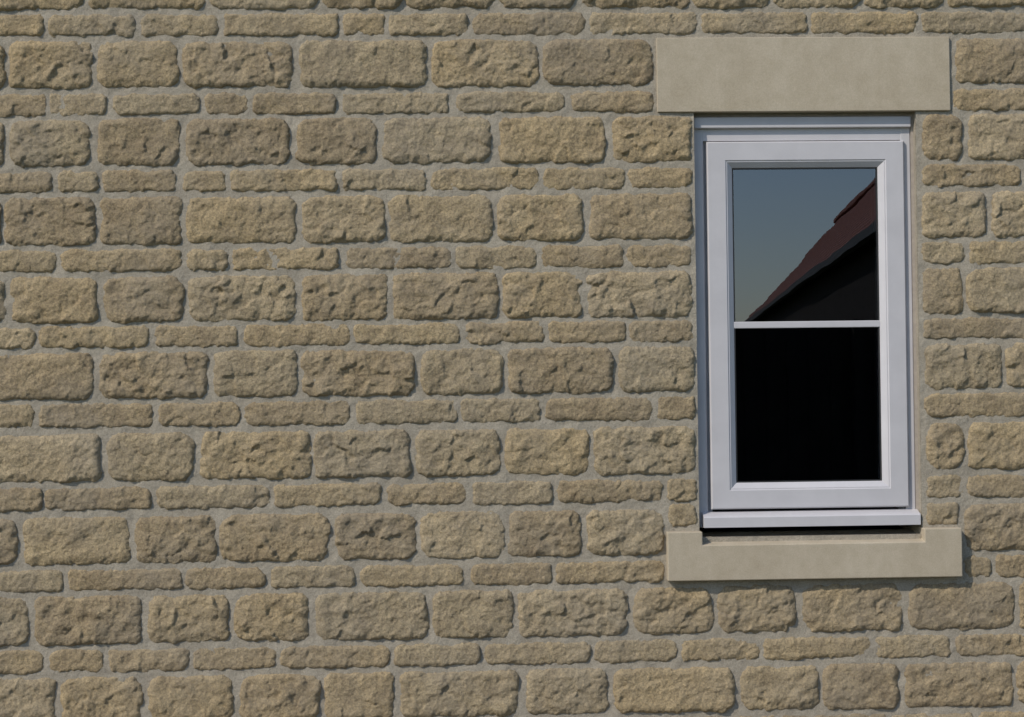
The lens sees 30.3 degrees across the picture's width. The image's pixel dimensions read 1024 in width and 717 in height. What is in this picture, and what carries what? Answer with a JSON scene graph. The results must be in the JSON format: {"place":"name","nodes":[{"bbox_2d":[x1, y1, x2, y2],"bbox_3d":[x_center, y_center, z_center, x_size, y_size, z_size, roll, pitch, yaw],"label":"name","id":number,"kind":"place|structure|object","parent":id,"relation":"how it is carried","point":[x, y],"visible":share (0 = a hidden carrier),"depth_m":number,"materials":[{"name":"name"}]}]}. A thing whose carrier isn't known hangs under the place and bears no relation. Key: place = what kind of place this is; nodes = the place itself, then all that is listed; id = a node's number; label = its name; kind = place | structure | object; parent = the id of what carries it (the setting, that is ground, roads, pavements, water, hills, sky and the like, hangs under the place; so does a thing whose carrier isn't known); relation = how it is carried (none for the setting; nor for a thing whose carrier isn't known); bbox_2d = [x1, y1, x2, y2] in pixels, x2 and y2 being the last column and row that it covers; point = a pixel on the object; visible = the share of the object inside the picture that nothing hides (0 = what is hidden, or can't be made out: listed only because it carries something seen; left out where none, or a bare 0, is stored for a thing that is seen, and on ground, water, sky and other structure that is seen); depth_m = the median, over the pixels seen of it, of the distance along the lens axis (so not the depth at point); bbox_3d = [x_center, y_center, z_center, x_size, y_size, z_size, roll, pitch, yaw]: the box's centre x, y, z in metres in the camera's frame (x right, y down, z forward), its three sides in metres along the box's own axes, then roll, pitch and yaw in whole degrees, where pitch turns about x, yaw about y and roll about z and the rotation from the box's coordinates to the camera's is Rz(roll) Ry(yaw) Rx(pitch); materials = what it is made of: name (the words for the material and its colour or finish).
{"place":"outdoors","nodes":[
{"label":"outdoors","id":0,"kind":"place"},
{"label":"ground","id":1,"kind":"structure","parent":0,"visible":0},
{"bbox_2d":[0,0,1023,716],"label":"wall stones","id":2,"kind":"object","parent":1,"relation":"on","point":[354,454],"depth_m":5.98,"materials":[{"name":"beige stone"}]},
{"bbox_2d":[699,169,898,529],"bbox_3d":[0.135,0.268,10.010,8.400,2.900,7.390,-1,-1,-2],"label":"interior","id":3,"kind":"object","parent":1,"relation":"on","point":[806,398],"depth_m":10.07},
{"bbox_2d":[699,111,921,536],"bbox_3d":[0.285,-0.725,6.178,9.000,4.750,0.294,-1,-1,-2],"label":"window reveal","id":4,"kind":"object","parent":1,"relation":"on","point":[917,327],"visible":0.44,"depth_m":6.08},
{"bbox_2d":[0,0,1023,716],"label":"wall mortar","id":5,"kind":"object","parent":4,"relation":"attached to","point":[180,168],"depth_m":5.99,"materials":[{"name":"grey concrete"}]},
{"bbox_2d":[656,37,949,113],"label":"lintel","id":6,"kind":"structure","parent":4,"relation":"attached to","point":[747,75],"depth_m":6.04,"materials":[{"name":"stone"}]},
{"bbox_2d":[694,127,915,527],"bbox_3d":[0.939,-0.120,6.108,0.704,1.317,0.066,-1,-1,-2],"label":"window frame","id":7,"kind":"object","parent":4,"relation":"attached to","point":[702,322],"visible":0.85,"depth_m":6.07,"materials":[{"name":"white plastic"}]},
{"bbox_2d":[702,128,900,141],"bbox_3d":[0.932,-0.726,6.101,0.644,0.049,0.029,-1,-1,-2],"label":"head rail","id":8,"kind":"object","parent":7,"relation":"attached to","point":[797,134],"visible":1,"depth_m":6.09,"materials":[{"name":"white plastic"}]},
{"bbox_2d":[694,116,910,128],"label":"head trim","id":9,"kind":"structure","parent":7,"relation":"attached to","point":[805,122],"depth_m":6.07,"materials":[{"name":"white plastic"}]},
{"bbox_2d":[694,113,918,510],"bbox_3d":[0.944,-0.128,6.099,0.713,1.333,0.054,-1,-1,-2],"label":"sealant bead","id":10,"kind":"object","parent":7,"relation":"attached to","point":[912,235],"visible":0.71,"depth_m":6.09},
{"bbox_2d":[705,141,908,508],"bbox_3d":[0.948,-0.109,6.094,0.639,1.177,0.064,-1,-1,-2],"label":"window sash","id":11,"kind":"object","parent":7,"relation":"attached to","point":[886,159],"depth_m":6.07,"materials":[{"name":"white plastic"}]},
{"bbox_2d":[734,320,879,327],"bbox_3d":[0.949,-0.110,6.081,0.476,0.021,0.007,-1,-1,-2],"label":"glazing bar","id":12,"kind":"object","parent":11,"relation":"attached to","point":[811,324],"visible":1,"depth_m":6.08,"materials":[{"name":"white plastic"}]},
{"bbox_2d":[732,167,881,482],"bbox_3d":[0.949,-0.109,6.086,0.480,1.018,0.012,-1,-1,-2],"label":"glazing gasket","id":13,"kind":"object","parent":7,"relation":"attached to","point":[878,317],"visible":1,"depth_m":6.08,"materials":[{"name":"black rubber"}]},
{"bbox_2d":[702,508,920,527],"bbox_3d":[0.955,0.512,6.062,0.695,0.049,0.086,-1,-1,-2],"label":"window cill","id":14,"kind":"object","parent":7,"relation":"attached to","point":[794,518],"depth_m":6.03,"materials":[{"name":"white plastic"}]},
{"bbox_2d":[666,525,962,580],"bbox_3d":[0.958,0.622,6.068,0.940,0.156,0.162,-1,-1,-2],"label":"window sill","id":15,"kind":"structure","parent":4,"relation":"attached to","point":[931,552],"depth_m":5.99,"materials":[{"name":"beige stone"}]}
]}

